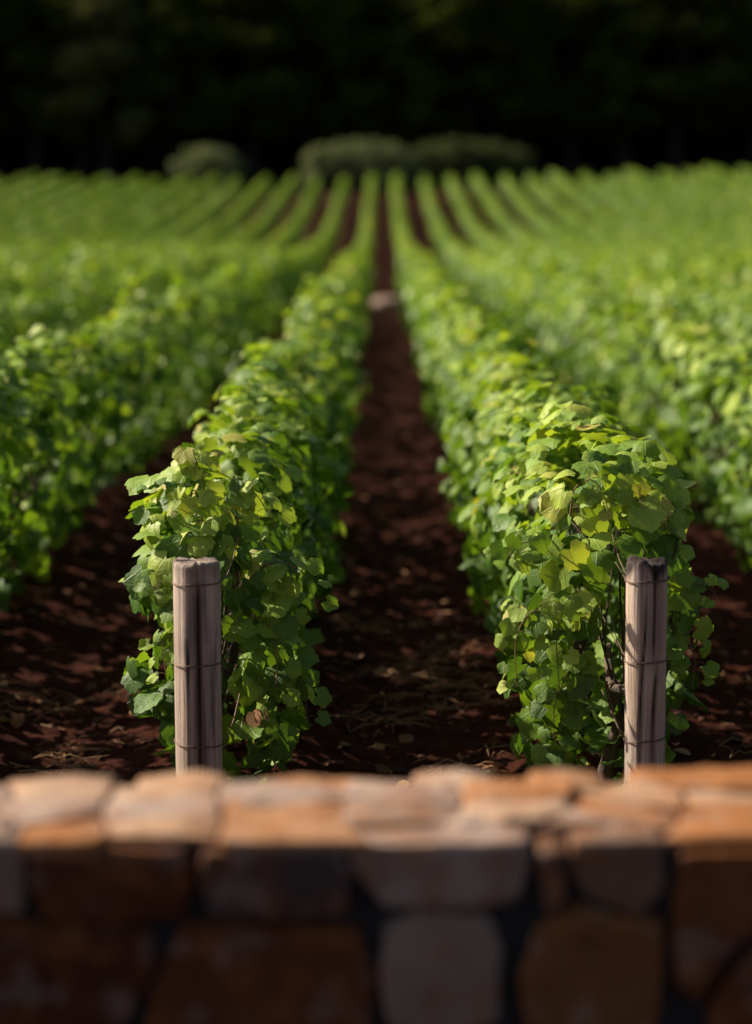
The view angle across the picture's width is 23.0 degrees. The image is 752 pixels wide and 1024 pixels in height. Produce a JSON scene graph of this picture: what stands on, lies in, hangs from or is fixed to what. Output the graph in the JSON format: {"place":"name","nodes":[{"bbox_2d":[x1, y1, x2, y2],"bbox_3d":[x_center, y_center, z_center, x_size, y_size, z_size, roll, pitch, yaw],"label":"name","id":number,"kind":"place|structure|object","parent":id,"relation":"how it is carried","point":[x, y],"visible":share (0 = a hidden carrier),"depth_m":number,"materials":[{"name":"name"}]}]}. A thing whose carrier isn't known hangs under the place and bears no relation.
{"place":"outdoors","nodes":[
{"label":"outdoors","id":0,"kind":"place"},
{"bbox_2d":[0,60,751,786],"bbox_3d":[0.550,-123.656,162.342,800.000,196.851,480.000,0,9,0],"label":"ground","id":1,"kind":"structure","parent":0,"point":[386,354],"depth_m":10.69,"materials":[{"name":"red soil"}]},
{"bbox_2d":[0,172,38,200],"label":"vine row","id":2,"kind":"object","parent":1,"relation":"on","point":[24,181],"visible":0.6,"depth_m":101.68,"materials":[{"name":"green plant"}]},
{"bbox_2d":[0,175,63,218],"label":"vine row","id":3,"kind":"object","parent":1,"relation":"on","point":[23,193],"visible":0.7,"depth_m":97.19,"materials":[{"name":"green plant"}]},
{"bbox_2d":[0,175,80,227],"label":"vine row","id":4,"kind":"object","parent":1,"relation":"on","point":[40,197],"visible":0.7,"depth_m":92.07,"materials":[{"name":"green plant"}]},
{"bbox_2d":[0,0,98,172],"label":"forest tree","id":5,"kind":"object","parent":1,"relation":"on","point":[49,36],"visible":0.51,"depth_m":120.83,"materials":[{"name":"green plant"}]},
{"bbox_2d":[0,175,115,245],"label":"vine row","id":6,"kind":"object","parent":1,"relation":"on","point":[82,193],"visible":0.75,"depth_m":89.40,"materials":[{"name":"green plant"}]},
{"bbox_2d":[0,173,141,245],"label":"vine row","id":7,"kind":"object","parent":1,"relation":"on","point":[119,192],"visible":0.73,"depth_m":85.85,"materials":[{"name":"green plant"}]},
{"bbox_2d":[9,0,139,174],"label":"forest tree","id":8,"kind":"object","parent":1,"relation":"on","point":[66,27],"visible":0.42,"depth_m":119.71,"materials":[{"name":"green plant"}]},
{"bbox_2d":[14,0,138,160],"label":"forest tree","id":9,"kind":"object","parent":1,"relation":"on","point":[75,87],"visible":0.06,"depth_m":122.16,"materials":[{"name":"green plant"}]},
{"bbox_2d":[0,178,160,250],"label":"vine row","id":10,"kind":"object","parent":1,"relation":"on","point":[127,204],"visible":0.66,"depth_m":82.53,"materials":[{"name":"green plant"}]},
{"bbox_2d":[37,0,156,177],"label":"forest tree","id":11,"kind":"object","parent":1,"relation":"on","point":[83,66],"visible":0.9,"depth_m":118.31,"materials":[{"name":"green plant"}]},
{"bbox_2d":[0,174,193,252],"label":"vine row","id":12,"kind":"object","parent":1,"relation":"on","point":[156,204],"visible":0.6,"depth_m":82.38,"materials":[{"name":"green plant"}]},
{"bbox_2d":[0,175,219,260],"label":"vine row","id":13,"kind":"object","parent":1,"relation":"on","point":[184,208],"visible":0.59,"depth_m":80.22,"materials":[{"name":"green plant"}]},
{"bbox_2d":[89,0,130,146],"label":"forest tree","id":14,"kind":"object","parent":1,"relation":"on","point":[91,142],"depth_m":130.10,"materials":[{"name":"green plant"}]},
{"bbox_2d":[0,176,241,271],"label":"vine row","id":15,"kind":"object","parent":1,"relation":"on","point":[204,217],"visible":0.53,"depth_m":74.81,"materials":[{"name":"green plant"}]},
{"bbox_2d":[0,176,272,296],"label":"vine row","id":16,"kind":"object","parent":1,"relation":"on","point":[233,222],"visible":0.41,"depth_m":62.26,"materials":[{"name":"green plant"}]},
{"bbox_2d":[0,173,297,367],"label":"vine row","id":17,"kind":"object","parent":1,"relation":"on","point":[257,232],"visible":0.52,"depth_m":35.43,"materials":[{"name":"green plant"}]},
{"bbox_2d":[104,0,208,167],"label":"forest tree","id":18,"kind":"object","parent":1,"relation":"on","point":[113,102],"visible":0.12,"depth_m":122.88,"materials":[{"name":"green plant"}]},
{"bbox_2d":[0,178,320,446],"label":"vine row","id":19,"kind":"object","parent":1,"relation":"on","point":[65,308],"visible":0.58,"depth_m":23.43,"materials":[{"name":"green plant"}]},
{"bbox_2d":[0,176,349,636],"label":"vine row","id":20,"kind":"object","parent":1,"relation":"on","point":[72,387],"visible":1,"depth_m":13.61,"materials":[{"name":"green plant"}]},
{"bbox_2d":[112,0,241,177],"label":"forest tree","id":21,"kind":"object","parent":1,"relation":"on","point":[180,36],"visible":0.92,"depth_m":119.83,"materials":[{"name":"green plant"}]},
{"bbox_2d":[142,0,245,154],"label":"forest tree","id":22,"kind":"object","parent":1,"relation":"on","point":[206,8],"visible":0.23,"depth_m":123.41,"materials":[{"name":"green plant"}]},
{"bbox_2d":[172,537,239,774],"bbox_3d":[-0.548,0.750,6.318,0.289,1.301,0.160,-6,11,-33],"label":"wooden post","id":23,"kind":"object","parent":1,"relation":"on","point":[197,663],"visible":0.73,"depth_m":6.19,"materials":[{"name":"grey wood"}]},
{"bbox_2d":[168,143,247,191],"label":"shrub","id":24,"kind":"object","parent":1,"relation":"on","point":[206,159],"visible":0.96,"depth_m":110.54,"materials":[{"name":"green plant"}]},
{"bbox_2d":[119,173,376,782],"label":"vine row","id":25,"kind":"object","parent":1,"relation":"on","point":[263,471],"visible":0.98,"depth_m":7.06,"materials":[{"name":"green plant"}]},
{"bbox_2d":[185,0,320,174],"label":"forest tree","id":26,"kind":"object","parent":1,"relation":"on","point":[257,96],"visible":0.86,"depth_m":120.01,"materials":[{"name":"green plant"}]},
{"bbox_2d":[240,0,370,148],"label":"forest tree","id":27,"kind":"object","parent":1,"relation":"on","point":[313,96],"visible":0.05,"depth_m":123.98,"materials":[{"name":"green plant"}]},
{"bbox_2d":[243,0,373,172],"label":"forest tree","id":28,"kind":"object","parent":1,"relation":"on","point":[302,52],"visible":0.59,"depth_m":120.75,"materials":[{"name":"green plant"}]},
{"bbox_2d":[321,68,341,142],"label":"forest tree","id":29,"kind":"object","parent":1,"relation":"on","point":[337,141],"depth_m":131.04,"materials":[{"name":"green plant"}]},
{"bbox_2d":[282,0,428,174],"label":"forest tree","id":30,"kind":"object","parent":1,"relation":"on","point":[352,15],"visible":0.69,"depth_m":119.97,"materials":[{"name":"green plant"}]},
{"bbox_2d":[297,137,421,191],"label":"shrub","id":31,"kind":"object","parent":1,"relation":"on","point":[333,155],"visible":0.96,"depth_m":110.91,"materials":[{"name":"green plant"}]},
{"bbox_2d":[326,0,412,158],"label":"forest tree","id":32,"kind":"object","parent":1,"relation":"on","point":[382,24],"visible":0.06,"depth_m":123.73,"materials":[{"name":"green plant"}]},
{"bbox_2d":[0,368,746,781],"bbox_3d":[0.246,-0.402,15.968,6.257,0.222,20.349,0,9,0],"label":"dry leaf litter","id":33,"kind":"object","parent":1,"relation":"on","point":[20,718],"visible":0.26,"depth_m":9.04,"materials":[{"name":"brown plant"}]},
{"bbox_2d":[0,766,751,1023],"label":"stone wall","id":34,"kind":"structure","parent":1,"relation":"on","point":[551,896],"depth_m":3.34,"materials":[{"name":"brown stone"}]},
{"bbox_2d":[0,545,751,781],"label":"straw","id":35,"kind":"object","parent":1,"relation":"on","point":[432,677],"visible":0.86,"depth_m":8.34,"materials":[{"name":"brown plant"}]},
{"bbox_2d":[0,393,751,781],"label":"soil clods","id":36,"kind":"object","parent":1,"relation":"on","point":[406,715],"visible":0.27,"depth_m":9.26,"materials":[{"name":"brown soil"}]},
{"bbox_2d":[370,296,401,309],"bbox_3d":[0.185,-4.833,42.795,1.008,0.307,1.119,0,9,0],"label":"flat stone","id":37,"kind":"object","parent":1,"relation":"on","point":[386,303],"visible":0.66,"depth_m":42.37,"materials":[{"name":"beige stone"}]},
{"bbox_2d":[355,0,477,150],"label":"forest tree","id":38,"kind":"object","parent":1,"relation":"on","point":[409,48],"visible":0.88,"depth_m":119.11,"materials":[{"name":"green plant"}]},
{"bbox_2d":[407,0,464,135],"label":"forest tree","id":39,"kind":"object","parent":1,"relation":"on","point":[453,57],"visible":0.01,"depth_m":128.68,"materials":[{"name":"green plant"}]},
{"bbox_2d":[378,0,508,158],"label":"forest tree","id":40,"kind":"object","parent":1,"relation":"on","point":[446,67],"visible":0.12,"depth_m":122.65,"materials":[{"name":"green plant"}]},
{"bbox_2d":[394,0,535,176],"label":"forest tree","id":41,"kind":"object","parent":1,"relation":"on","point":[447,15],"visible":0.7,"depth_m":118.48,"materials":[{"name":"green plant"}]},
{"bbox_2d":[402,135,539,188],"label":"shrub","id":42,"kind":"object","parent":1,"relation":"on","point":[516,159],"visible":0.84,"depth_m":112.48,"materials":[{"name":"green plant"}]},
{"bbox_2d":[453,0,559,153],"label":"forest tree","id":43,"kind":"object","parent":1,"relation":"on","point":[485,50],"visible":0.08,"depth_m":123.65,"materials":[{"name":"green plant"}]},
{"bbox_2d":[446,3,568,136],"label":"forest tree","id":44,"kind":"object","parent":1,"relation":"on","point":[498,134],"depth_m":131.62,"materials":[{"name":"green plant"}]},
{"bbox_2d":[454,0,588,171],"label":"forest tree","id":45,"kind":"object","parent":1,"relation":"on","point":[535,79],"visible":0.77,"depth_m":119.75,"materials":[{"name":"green plant"}]},
{"bbox_2d":[390,173,728,785],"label":"vine row","id":46,"kind":"object","parent":1,"relation":"on","point":[571,480],"visible":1,"depth_m":7.02,"materials":[{"name":"green plant"}]},
{"bbox_2d":[508,0,638,170],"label":"forest tree","id":47,"kind":"object","parent":1,"relation":"on","point":[573,13],"visible":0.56,"depth_m":119.94,"materials":[{"name":"green plant"}]},
{"bbox_2d":[420,174,751,571],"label":"vine row","id":48,"kind":"object","parent":1,"relation":"on","point":[502,285],"visible":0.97,"depth_m":15.80,"materials":[{"name":"green plant"}]},
{"bbox_2d":[445,175,751,409],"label":"vine row","id":49,"kind":"object","parent":1,"relation":"on","point":[733,315],"visible":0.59,"depth_m":25.55,"materials":[{"name":"green plant"}]},
{"bbox_2d":[469,172,751,360],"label":"vine row","id":50,"kind":"object","parent":1,"relation":"on","point":[508,228],"visible":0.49,"depth_m":40.57,"materials":[{"name":"green plant"}]},
{"bbox_2d":[559,0,676,157],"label":"forest tree","id":51,"kind":"object","parent":1,"relation":"on","point":[616,146],"visible":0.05,"depth_m":123.28,"materials":[{"name":"green plant"}]},
{"bbox_2d":[499,174,751,315],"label":"vine row","id":52,"kind":"object","parent":1,"relation":"on","point":[543,227],"visible":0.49,"depth_m":70.93,"materials":[{"name":"green plant"}]},
{"bbox_2d":[563,0,690,171],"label":"forest tree","id":53,"kind":"object","parent":1,"relation":"on","point":[588,91],"visible":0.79,"depth_m":119.31,"materials":[{"name":"green plant"}]},
{"bbox_2d":[607,534,668,783],"bbox_3d":[0.862,0.746,6.317,0.274,1.311,0.150,8,12,40],"label":"wooden post","id":54,"kind":"object","parent":1,"relation":"on","point":[646,580],"visible":0.73,"depth_m":6.19,"materials":[{"name":"grey wood"}]},
{"bbox_2d":[524,173,751,265],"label":"vine row","id":55,"kind":"object","parent":1,"relation":"on","point":[570,219],"visible":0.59,"depth_m":78.57,"materials":[{"name":"green plant"}]},
{"bbox_2d":[545,170,751,253],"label":"vine row","id":56,"kind":"object","parent":1,"relation":"on","point":[580,200],"visible":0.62,"depth_m":80.60,"materials":[{"name":"green plant"}]},
{"bbox_2d":[578,171,751,254],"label":"vine row","id":57,"kind":"object","parent":1,"relation":"on","point":[598,192],"visible":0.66,"depth_m":80.25,"materials":[{"name":"green plant"}]},
{"bbox_2d":[604,173,751,246],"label":"vine row","id":58,"kind":"object","parent":1,"relation":"on","point":[669,213],"visible":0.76,"depth_m":83.59,"materials":[{"name":"green plant"}]},
{"bbox_2d":[615,0,751,170],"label":"forest tree","id":59,"kind":"object","parent":1,"relation":"on","point":[692,21],"visible":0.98,"depth_m":118.37,"materials":[{"name":"green plant"}]},
{"bbox_2d":[624,168,751,243],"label":"vine row","id":60,"kind":"object","parent":1,"relation":"on","point":[665,195],"visible":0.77,"depth_m":87.10,"materials":[{"name":"green plant"}]},
{"bbox_2d":[657,169,751,234],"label":"vine row","id":61,"kind":"object","parent":1,"relation":"on","point":[714,204],"visible":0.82,"depth_m":90.52,"materials":[{"name":"green plant"}]},
{"bbox_2d":[683,169,751,215],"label":"vine row","id":62,"kind":"object","parent":1,"relation":"on","point":[714,184],"visible":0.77,"depth_m":94.60,"materials":[{"name":"green plant"}]},
{"bbox_2d":[702,165,751,199],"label":"vine row","id":63,"kind":"object","parent":1,"relation":"on","point":[735,181],"visible":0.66,"depth_m":100.16,"materials":[{"name":"green plant"}]},
{"bbox_2d":[737,166,751,181],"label":"vine row","id":64,"kind":"object","parent":1,"relation":"on","point":[744,175],"visible":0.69,"depth_m":103.41,"materials":[{"name":"green plant"}]}
]}

